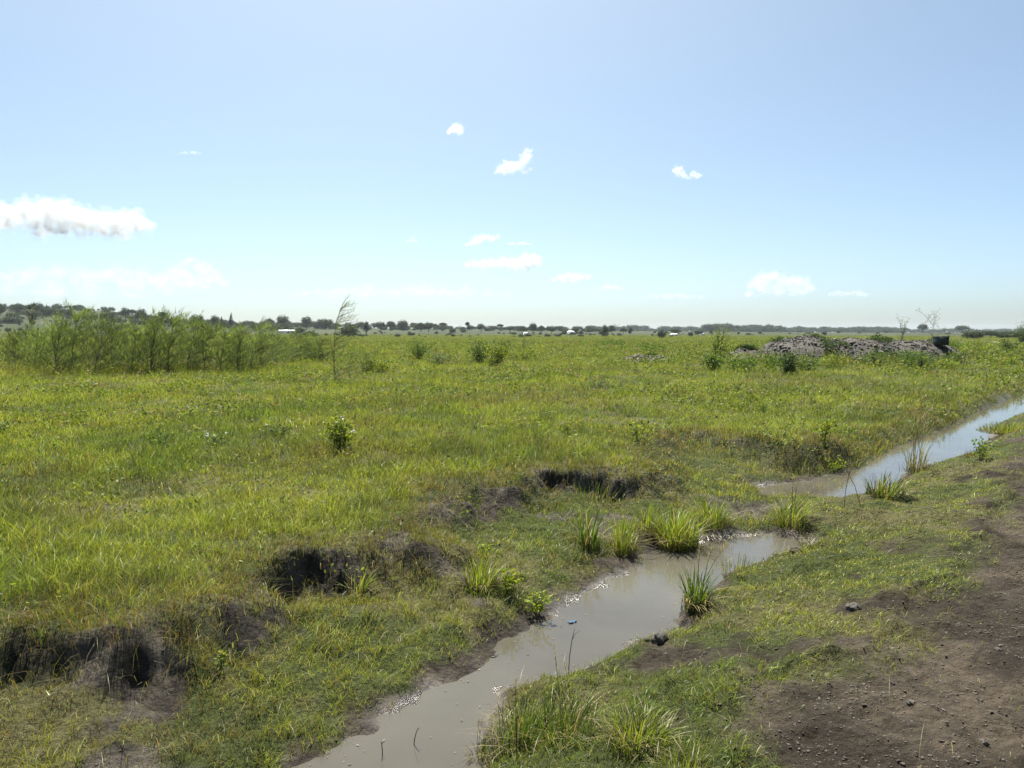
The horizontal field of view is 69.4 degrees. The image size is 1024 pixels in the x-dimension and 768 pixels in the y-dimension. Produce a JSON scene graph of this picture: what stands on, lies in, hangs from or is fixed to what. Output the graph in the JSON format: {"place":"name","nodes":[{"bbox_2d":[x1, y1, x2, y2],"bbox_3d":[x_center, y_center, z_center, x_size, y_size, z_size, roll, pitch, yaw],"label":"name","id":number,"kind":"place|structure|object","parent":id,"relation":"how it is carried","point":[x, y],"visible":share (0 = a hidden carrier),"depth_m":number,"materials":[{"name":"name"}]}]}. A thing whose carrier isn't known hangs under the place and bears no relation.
{"place":"outdoors","nodes":[
{"label":"outdoors","id":0,"kind":"place"},
{"bbox_2d":[0,309,1023,767],"bbox_3d":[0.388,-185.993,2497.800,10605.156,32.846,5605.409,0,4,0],"label":"ground","id":1,"kind":"structure","parent":0,"point":[150,659],"depth_m":5.14,"materials":[{"name":"plant"}]},
{"bbox_2d":[0,329,36,364],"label":"feathery sapling","id":2,"kind":"object","parent":1,"relation":"on","point":[5,349],"visible":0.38,"depth_m":35.87,"materials":[{"name":"green plant"}]},
{"bbox_2d":[0,323,47,364],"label":"feathery sapling","id":3,"kind":"object","parent":1,"relation":"on","point":[18,334],"visible":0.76,"depth_m":32.96,"materials":[{"name":"green plant"}]},
{"bbox_2d":[6,329,53,362],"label":"feathery sapling","id":4,"kind":"object","parent":1,"relation":"on","point":[27,340],"visible":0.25,"depth_m":35.87,"materials":[{"name":"green plant"}]},
{"bbox_2d":[25,302,38,339],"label":"feathery sapling","id":5,"kind":"object","parent":1,"relation":"on","point":[30,316],"visible":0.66,"depth_m":102.99,"materials":[{"name":"green plant"}]},
{"bbox_2d":[4,319,66,367],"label":"feathery sapling","id":6,"kind":"object","parent":1,"relation":"on","point":[36,352],"visible":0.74,"depth_m":31.65,"materials":[{"name":"green plant"}]},
{"bbox_2d":[38,304,53,316],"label":"tree","id":7,"kind":"object","parent":1,"relation":"on","point":[45,311],"visible":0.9,"depth_m":514.60,"materials":[{"name":"green plant"}]},
{"bbox_2d":[23,323,72,366],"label":"feathery sapling","id":8,"kind":"object","parent":1,"relation":"on","point":[50,347],"visible":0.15,"depth_m":33.32,"materials":[{"name":"green plant"}]},
{"bbox_2d":[21,309,102,372],"bbox_3d":[-17.842,-1.741,30.089,2.974,2.732,3.240,-1,4,-10],"label":"feathery sapling","id":9,"kind":"object","parent":1,"relation":"on","point":[57,329],"visible":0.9,"depth_m":29.82,"materials":[{"name":"green plant"}]},
{"bbox_2d":[53,308,72,316],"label":"tree","id":10,"kind":"object","parent":1,"relation":"on","point":[65,312],"visible":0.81,"depth_m":470.20,"materials":[{"name":"green plant"}]},
{"bbox_2d":[32,300,120,369],"bbox_3d":[-17.935,-2.043,30.519,3.582,3.234,3.710,2,5,29],"label":"feathery sapling","id":11,"kind":"object","parent":1,"relation":"on","point":[80,316],"visible":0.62,"depth_m":30.62,"materials":[{"name":"green plant"}]},
{"bbox_2d":[62,316,143,364],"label":"feathery sapling","id":12,"kind":"object","parent":1,"relation":"on","point":[89,336],"visible":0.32,"depth_m":33.56,"materials":[{"name":"green plant"}]},
{"bbox_2d":[62,308,152,370],"bbox_3d":[-15.999,-1.758,29.906,3.143,2.765,3.390,0,4,-2],"label":"feathery sapling","id":13,"kind":"object","parent":1,"relation":"on","point":[102,327],"visible":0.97,"depth_m":29.67,"materials":[{"name":"green plant"}]},
{"bbox_2d":[86,316,162,365],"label":"feathery sapling","id":14,"kind":"object","parent":1,"relation":"on","point":[118,341],"visible":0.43,"depth_m":31.65,"materials":[{"name":"green plant"}]},
{"bbox_2d":[106,321,155,364],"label":"feathery sapling","id":15,"kind":"object","parent":1,"relation":"on","point":[127,340],"visible":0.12,"depth_m":35.88,"materials":[{"name":"green plant"}]},
{"bbox_2d":[97,316,171,371],"bbox_3d":[-15.315,-1.667,30.210,2.978,2.454,2.945,2,5,30],"label":"feathery sapling","id":16,"kind":"object","parent":1,"relation":"on","point":[132,360],"visible":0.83,"depth_m":30.20,"materials":[{"name":"green plant"}]},
{"bbox_2d":[126,316,184,365],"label":"feathery sapling","id":17,"kind":"object","parent":1,"relation":"on","point":[152,344],"visible":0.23,"depth_m":33.55,"materials":[{"name":"green plant"}]},
{"bbox_2d":[141,427,180,449],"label":"leafy weed","id":18,"kind":"object","parent":1,"relation":"on","point":[160,441],"visible":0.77,"depth_m":10.35,"materials":[{"name":"green plant"}]},
{"bbox_2d":[113,306,209,369],"bbox_3d":[-14.211,-1.862,30.669,3.280,2.862,3.573,0,4,-1],"label":"feathery sapling","id":19,"kind":"object","parent":1,"relation":"on","point":[158,348],"visible":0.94,"depth_m":30.43,"materials":[{"name":"green plant"}]},
{"bbox_2d":[129,307,219,369],"bbox_3d":[-14.100,-1.927,30.872,3.678,2.988,3.810,2,5,32],"label":"feathery sapling","id":20,"kind":"object","parent":1,"relation":"on","point":[169,342],"visible":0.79,"depth_m":31.01,"materials":[{"name":"green plant"}]},
{"bbox_2d":[156,315,211,364],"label":"feathery sapling","id":21,"kind":"object","parent":1,"relation":"on","point":[183,341],"visible":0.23,"depth_m":34.96,"materials":[{"name":"green plant"}]},
{"bbox_2d":[159,311,232,368],"bbox_3d":[-13.576,-1.975,32.933,3.374,2.826,3.638,0,4,5],"label":"feathery sapling","id":22,"kind":"object","parent":1,"relation":"on","point":[193,340],"visible":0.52,"depth_m":32.79,"materials":[{"name":"green plant"}]},
{"bbox_2d":[179,319,251,368],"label":"feathery sapling","id":23,"kind":"object","parent":1,"relation":"on","point":[205,359],"visible":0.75,"depth_m":32.11,"materials":[{"name":"green plant"}]},
{"bbox_2d":[214,648,226,671],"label":"leafy weed","id":24,"kind":"object","parent":1,"relation":"on","point":[220,657],"visible":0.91,"depth_m":4.19,"materials":[{"name":"green plant"}]},
{"bbox_2d":[190,319,256,370],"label":"feathery sapling","id":25,"kind":"object","parent":1,"relation":"on","point":[223,345],"visible":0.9,"depth_m":31.33,"materials":[{"name":"green plant"}]},
{"bbox_2d":[213,323,269,366],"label":"feathery sapling","id":26,"kind":"object","parent":1,"relation":"on","point":[233,340],"visible":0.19,"depth_m":34.20,"materials":[{"name":"green plant"}]},
{"bbox_2d":[210,321,280,370],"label":"feathery sapling","id":27,"kind":"object","parent":1,"relation":"on","point":[239,345],"visible":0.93,"depth_m":31.46,"materials":[{"name":"green plant"}]},
{"bbox_2d":[232,316,295,367],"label":"feathery sapling","id":28,"kind":"object","parent":1,"relation":"on","point":[264,327],"visible":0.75,"depth_m":32.91,"materials":[{"name":"green plant"}]},
{"bbox_2d":[241,329,292,365],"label":"feathery sapling","id":29,"kind":"object","parent":1,"relation":"on","point":[269,347],"visible":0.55,"depth_m":33.87,"materials":[{"name":"green plant"}]},
{"bbox_2d":[258,331,301,363],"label":"feathery sapling","id":30,"kind":"object","parent":1,"relation":"on","point":[283,349],"visible":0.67,"depth_m":38.49,"materials":[{"name":"green plant"}]},
{"bbox_2d":[259,414,304,436],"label":"leafy weed","id":31,"kind":"object","parent":1,"relation":"on","point":[283,429],"visible":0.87,"depth_m":11.60,"materials":[{"name":"green plant"}]},
{"bbox_2d":[274,335,302,361],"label":"feathery sapling","id":32,"kind":"object","parent":1,"relation":"on","point":[291,344],"visible":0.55,"depth_m":40.17,"materials":[{"name":"green plant"}]},
{"bbox_2d":[273,324,323,359],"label":"feathery sapling","id":33,"kind":"object","parent":1,"relation":"on","point":[296,338],"visible":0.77,"depth_m":41.63,"materials":[{"name":"green plant"}]},
{"bbox_2d":[285,333,325,360],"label":"feathery sapling","id":34,"kind":"object","parent":1,"relation":"on","point":[308,340],"visible":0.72,"depth_m":42.41,"materials":[{"name":"green plant"}]},
{"bbox_2d":[0,303,612,331],"bbox_3d":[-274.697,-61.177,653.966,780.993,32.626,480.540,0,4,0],"label":"woodland","id":35,"kind":"object","parent":1,"relation":"on","point":[18,318],"visible":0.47,"depth_m":631.44,"materials":[{"name":"green plant"}]},
{"bbox_2d":[304,347,329,361],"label":"bush","id":36,"kind":"object","parent":1,"relation":"on","point":[318,359],"visible":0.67,"depth_m":42.71,"materials":[{"name":"green plant"}]},
{"bbox_2d":[310,334,345,359],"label":"feathery sapling","id":37,"kind":"object","parent":1,"relation":"on","point":[322,340],"visible":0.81,"depth_m":42.95,"materials":[{"name":"green plant"}]},
{"bbox_2d":[319,412,356,450],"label":"leafy weed","id":38,"kind":"object","parent":1,"relation":"on","point":[341,430],"visible":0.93,"depth_m":10.30,"materials":[{"name":"green plant"}]},
{"bbox_2d":[322,294,370,378],"bbox_3d":[-5.527,-1.596,24.948,1.586,3.142,1.396,0,4,0],"label":"feathery sapling","id":39,"kind":"object","parent":1,"relation":"on","point":[338,337],"visible":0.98,"depth_m":24.93,"materials":[{"name":"green plant"}]},
{"bbox_2d":[338,321,358,336],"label":"tree","id":40,"kind":"object","parent":1,"relation":"on","point":[350,331],"visible":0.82,"depth_m":298.08,"materials":[{"name":"green plant"}]},
{"bbox_2d":[337,566,385,599],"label":"grass tuft","id":41,"kind":"object","parent":1,"relation":"on","point":[359,589],"visible":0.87,"depth_m":5.43,"materials":[{"name":"plant"}]},
{"bbox_2d":[355,349,382,370],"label":"feathery sapling","id":42,"kind":"object","parent":1,"relation":"on","point":[365,355],"visible":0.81,"depth_m":30.63,"materials":[{"name":"green plant"}]},
{"bbox_2d":[347,354,396,372],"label":"bush","id":43,"kind":"object","parent":1,"relation":"on","point":[379,367],"visible":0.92,"depth_m":30.76,"materials":[{"name":"green plant"}]},
{"bbox_2d":[407,336,432,358],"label":"bush","id":44,"kind":"object","parent":1,"relation":"on","point":[418,348],"visible":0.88,"depth_m":45.19,"materials":[{"name":"green plant"}]},
{"bbox_2d":[422,350,458,364],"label":"bush","id":45,"kind":"object","parent":1,"relation":"on","point":[438,357],"visible":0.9,"depth_m":38.24,"materials":[{"name":"green plant"}]},
{"bbox_2d":[459,717,498,766],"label":"grass tuft","id":46,"kind":"object","parent":1,"relation":"on","point":[478,751],"visible":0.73,"depth_m":3.66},
{"bbox_2d":[465,338,493,362],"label":"bush","id":47,"kind":"object","parent":1,"relation":"on","point":[479,351],"visible":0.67,"depth_m":40.91,"materials":[{"name":"green plant"}]},
{"bbox_2d":[439,548,520,594],"bbox_3d":[-0.190,1.428,5.609,0.739,0.308,0.621,-3,5,-38],"label":"grass tuft","id":48,"kind":"object","parent":1,"relation":"on","point":[480,572],"visible":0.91,"depth_m":5.64,"materials":[{"name":"plant"}]},
{"bbox_2d":[476,542,491,557],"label":"leafy weed","id":49,"kind":"object","parent":1,"relation":"on","point":[482,550],"visible":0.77,"depth_m":6.37,"materials":[{"name":"green plant"}]},
{"bbox_2d":[477,340,512,365],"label":"bush","id":50,"kind":"object","parent":1,"relation":"on","point":[501,353],"visible":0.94,"depth_m":36.86,"materials":[{"name":"green plant"}]},
{"bbox_2d":[498,568,524,596],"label":"leafy weed","id":51,"kind":"object","parent":1,"relation":"on","point":[508,585],"visible":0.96,"depth_m":5.55,"materials":[{"name":"green plant"}]},
{"bbox_2d":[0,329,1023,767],"bbox_3d":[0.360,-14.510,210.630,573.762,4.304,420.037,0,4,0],"label":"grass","id":52,"kind":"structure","parent":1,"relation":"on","point":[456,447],"depth_m":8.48,"materials":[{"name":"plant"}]},
{"bbox_2d":[0,311,1023,337],"bbox_3d":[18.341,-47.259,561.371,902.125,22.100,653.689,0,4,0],"label":"scrub","id":53,"kind":"object","parent":1,"relation":"on","point":[1002,334],"visible":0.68,"depth_m":351.31,"materials":[{"name":"green plant"}]},
{"bbox_2d":[458,671,566,762],"bbox_3d":[0.032,1.575,3.573,0.656,0.417,0.616,0,4,0],"label":"grass tuft","id":54,"kind":"object","parent":1,"relation":"on","point":[511,731],"visible":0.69,"depth_m":3.59,"materials":[{"name":"plant"}]},
{"bbox_2d":[2,391,1023,767],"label":"soil clods","id":55,"kind":"object","parent":1,"relation":"on","point":[942,709],"visible":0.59,"depth_m":3.63,"materials":[{"name":"soil"}]},
{"bbox_2d":[502,340,547,359],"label":"bush","id":56,"kind":"object","parent":1,"relation":"on","point":[525,351],"visible":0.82,"depth_m":44.65,"materials":[{"name":"green plant"}]},
{"bbox_2d":[519,589,558,614],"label":"leafy weed","id":57,"kind":"object","parent":1,"relation":"on","point":[536,608],"visible":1,"depth_m":5.44,"materials":[{"name":"green plant"}]},
{"bbox_2d":[499,642,625,754],"bbox_3d":[0.310,1.531,3.606,0.733,0.409,0.624,-3,5,-34],"label":"grass tuft","id":58,"kind":"object","parent":1,"relation":"on","point":[570,719],"visible":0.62,"depth_m":3.61,"materials":[{"name":"plant"}]},
{"bbox_2d":[553,506,633,552],"bbox_3d":[0.789,1.299,6.897,0.888,0.486,0.955,0,4,0],"label":"grass tuft","id":59,"kind":"object","parent":1,"relation":"on","point":[585,539],"visible":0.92,"depth_m":6.83,"materials":[{"name":"plant"}]},
{"bbox_2d":[581,376,609,388],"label":"leafy weed","id":60,"kind":"object","parent":1,"relation":"on","point":[599,384],"visible":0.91,"depth_m":21.51,"materials":[{"name":"green plant"}]},
{"bbox_2d":[567,479,624,508],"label":"grass tuft","id":61,"kind":"object","parent":1,"relation":"on","point":[601,500],"visible":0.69,"depth_m":8.53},
{"bbox_2d":[598,513,655,556],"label":"grass tuft","id":62,"kind":"object","parent":1,"relation":"on","point":[621,543],"visible":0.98,"depth_m":6.92,"materials":[{"name":"plant"}]},
{"bbox_2d":[582,693,689,766],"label":"grass tuft","id":63,"kind":"object","parent":1,"relation":"on","point":[625,732],"visible":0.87,"depth_m":3.33,"materials":[{"name":"plant"}]},
{"bbox_2d":[620,417,658,444],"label":"leafy weed","id":64,"kind":"object","parent":1,"relation":"on","point":[639,433],"visible":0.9,"depth_m":10.91,"materials":[{"name":"green plant"}]},
{"bbox_2d":[623,352,668,361],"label":"rubble heap","id":65,"kind":"object","parent":1,"relation":"on","point":[653,354],"visible":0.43,"depth_m":42.82,"materials":[{"name":"stone"}]},
{"bbox_2d":[618,499,677,535],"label":"grass tuft","id":66,"kind":"object","parent":1,"relation":"on","point":[645,521],"visible":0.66,"depth_m":7.45,"materials":[{"name":"plant"}]},
{"bbox_2d":[650,631,669,644],"bbox_3d":[0.945,1.637,4.711,0.098,0.129,0.105,-3,5,-37],"label":"clod","id":67,"kind":"object","parent":1,"relation":"on","point":[659,637],"visible":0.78,"depth_m":4.69,"materials":[{"name":"stone"}]},
{"bbox_2d":[633,501,726,552],"bbox_3d":[1.601,1.384,7.303,1.116,0.470,1.055,0,4,0],"label":"grass tuft","id":68,"kind":"object","parent":1,"relation":"on","point":[677,534],"visible":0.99,"depth_m":7.20,"materials":[{"name":"plant"}]},
{"bbox_2d":[640,730,731,767],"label":"grass tuft","id":69,"kind":"object","parent":1,"relation":"on","point":[683,752],"visible":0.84,"depth_m":3.10,"materials":[{"name":"plant"}]},
{"bbox_2d":[663,535,754,615],"bbox_3d":[1.388,1.390,5.344,0.764,0.589,0.747,3,5,37],"label":"grass tuft","id":70,"kind":"object","parent":1,"relation":"on","point":[696,603],"visible":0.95,"depth_m":5.41,"materials":[{"name":"plant"}]},
{"bbox_2d":[703,349,726,372],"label":"bush","id":71,"kind":"object","parent":1,"relation":"on","point":[714,362],"visible":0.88,"depth_m":30.92,"materials":[{"name":"green plant"}]},
{"bbox_2d":[685,493,756,531],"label":"grass tuft","id":72,"kind":"object","parent":1,"relation":"on","point":[718,515],"visible":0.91,"depth_m":7.68,"materials":[{"name":"plant"}]},
{"bbox_2d":[705,325,739,358],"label":"bush","id":73,"kind":"object","parent":1,"relation":"on","point":[717,345],"visible":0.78,"depth_m":43.85,"materials":[{"name":"green plant"}]},
{"bbox_2d":[449,322,1023,332],"bbox_3d":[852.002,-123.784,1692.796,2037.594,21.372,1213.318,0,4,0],"label":"woodland","id":74,"kind":"object","parent":1,"relation":"on","point":[753,328],"visible":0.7,"depth_m":1375.86,"materials":[{"name":"green plant"}]},
{"bbox_2d":[712,553,765,582],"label":"grass tuft","id":75,"kind":"object","parent":1,"relation":"on","point":[730,564],"visible":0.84,"depth_m":6.17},
{"bbox_2d":[722,343,759,360],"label":"soil heap","id":76,"kind":"object","parent":1,"relation":"on","point":[750,348],"visible":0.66,"depth_m":43.77,"materials":[{"name":"soil"}]},
{"bbox_2d":[721,356,761,372],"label":"bush","id":77,"kind":"object","parent":1,"relation":"on","point":[745,363],"visible":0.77,"depth_m":31.38,"materials":[{"name":"green plant"}]},
{"bbox_2d":[758,351,785,368],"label":"bush","id":78,"kind":"object","parent":1,"relation":"on","point":[771,358],"visible":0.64,"depth_m":34.06,"materials":[{"name":"green plant"}]},
{"bbox_2d":[775,351,801,373],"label":"bush","id":79,"kind":"object","parent":1,"relation":"on","point":[788,363],"visible":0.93,"depth_m":29.87,"materials":[{"name":"green plant"}]},
{"bbox_2d":[783,508,815,548],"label":"grass tuft","id":80,"kind":"object","parent":1,"relation":"on","point":[806,543],"visible":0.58,"depth_m":6.92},
{"bbox_2d":[762,477,837,530],"bbox_3d":[2.970,1.228,7.795,0.933,0.553,0.902,0,4,0],"label":"grass tuft","id":81,"kind":"object","parent":1,"relation":"on","point":[779,521],"visible":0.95,"depth_m":7.76,"materials":[{"name":"plant"}]},
{"bbox_2d":[795,353,826,371],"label":"bush","id":82,"kind":"object","parent":1,"relation":"on","point":[808,362],"visible":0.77,"depth_m":32.37,"materials":[{"name":"green plant"}]},
{"bbox_2d":[813,412,837,441],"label":"leafy weed","id":83,"kind":"object","parent":1,"relation":"on","point":[827,427],"visible":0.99,"depth_m":11.57,"materials":[{"name":"green plant"}]},
{"bbox_2d":[809,352,854,367],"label":"bush","id":84,"kind":"object","parent":1,"relation":"on","point":[835,359],"visible":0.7,"depth_m":34.91,"materials":[{"name":"green plant"}]},
{"bbox_2d":[825,455,846,472],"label":"leafy weed","id":85,"kind":"object","parent":1,"relation":"on","point":[838,465],"visible":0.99,"depth_m":11.14,"materials":[{"name":"green plant"}]},
{"bbox_2d":[844,602,861,611],"bbox_3d":[2.180,1.431,4.718,0.089,0.078,0.095,-2,5,-31],"label":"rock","id":86,"kind":"object","parent":1,"relation":"on","point":[853,606],"visible":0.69,"depth_m":4.70,"materials":[{"name":"stone"}]},
{"bbox_2d":[755,332,969,363],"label":"rubble heap","id":87,"kind":"object","parent":1,"relation":"on","point":[813,343],"visible":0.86,"depth_m":40.83,"materials":[{"name":"stone"}]},
{"bbox_2d":[932,336,949,344],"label":"tank","id":88,"kind":"object","parent":87,"relation":"on","point":[940,340],"visible":1,"depth_m":40.60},
{"bbox_2d":[862,346,893,365],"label":"bush","id":89,"kind":"object","parent":1,"relation":"on","point":[875,353],"visible":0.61,"depth_m":36.18,"materials":[{"name":"green plant"}]},
{"bbox_2d":[844,469,923,501],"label":"grass tuft","id":90,"kind":"object","parent":1,"relation":"on","point":[881,493],"visible":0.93,"depth_m":8.32,"materials":[{"name":"plant"}]},
{"bbox_2d":[897,377,934,399],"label":"grass tuft","id":91,"kind":"object","parent":1,"relation":"on","point":[921,396],"visible":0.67,"depth_m":20.71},
{"bbox_2d":[893,349,944,367],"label":"bush","id":92,"kind":"object","parent":1,"relation":"on","point":[911,352],"visible":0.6,"depth_m":34.84,"materials":[{"name":"green plant"}]},
{"bbox_2d":[897,411,941,473],"bbox_3d":[5.862,0.807,10.557,0.904,0.922,0.967,0,4,0],"label":"grass tuft","id":93,"kind":"object","parent":1,"relation":"on","point":[915,468],"visible":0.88,"depth_m":10.54,"materials":[{"name":"plant"}]},
{"bbox_2d":[924,376,964,403],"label":"grass tuft","id":94,"kind":"object","parent":1,"relation":"on","point":[947,399],"visible":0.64,"depth_m":20.09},
{"bbox_2d":[961,328,984,338],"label":"tree","id":95,"kind":"object","parent":1,"relation":"on","point":[975,333],"visible":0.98,"depth_m":208.84,"materials":[{"name":"green plant"}]},
{"bbox_2d":[955,341,1003,355],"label":"bush","id":96,"kind":"object","parent":1,"relation":"on","point":[990,347],"visible":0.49,"depth_m":51.75,"materials":[{"name":"green plant"}]},
{"bbox_2d":[964,449,997,457],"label":"grass tuft","id":97,"kind":"object","parent":1,"relation":"on","point":[970,455],"visible":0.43,"depth_m":10.99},
{"bbox_2d":[971,436,999,458],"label":"leafy weed","id":98,"kind":"object","parent":1,"relation":"on","point":[981,449],"visible":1,"depth_m":10.46,"materials":[{"name":"green plant"}]},
{"bbox_2d":[976,420,1023,434],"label":"grass tuft","id":99,"kind":"object","parent":1,"relation":"on","point":[1001,428],"visible":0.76,"depth_m":14.15,"materials":[{"name":"plant"}]},
{"bbox_2d":[977,355,1023,366],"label":"bush","id":100,"kind":"object","parent":1,"relation":"on","point":[1014,363],"visible":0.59,"depth_m":35.95,"materials":[{"name":"green plant"}]},
{"bbox_2d":[998,336,1020,351],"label":"bush","id":101,"kind":"object","parent":1,"relation":"on","point":[1007,345],"visible":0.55,"depth_m":55.67,"materials":[{"name":"green plant"}]},
{"bbox_2d":[1012,321,1023,341],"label":"bush","id":102,"kind":"object","parent":1,"relation":"on","point":[1020,336],"visible":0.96,"depth_m":121.98,"materials":[{"name":"green plant"}]},
{"bbox_2d":[0,0,1023,332],"label":"sky","id":103,"kind":"structure","parent":0,"point":[567,163],"materials":[{"name":"blue"}]},
{"bbox_2d":[291,531,804,767],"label":"water","id":104,"kind":"structure","parent":0,"point":[617,612],"depth_m":4.90,"materials":[{"name":"liquid"}]},
{"bbox_2d":[726,438,1023,767],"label":"dirt road","id":105,"kind":"structure","parent":0,"point":[1001,725],"depth_m":3.54,"materials":[{"name":"soil"}]},
{"bbox_2d":[759,394,1023,497],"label":"water","id":106,"kind":"structure","parent":0,"point":[953,441],"depth_m":12.72,"materials":[{"name":"liquid"}]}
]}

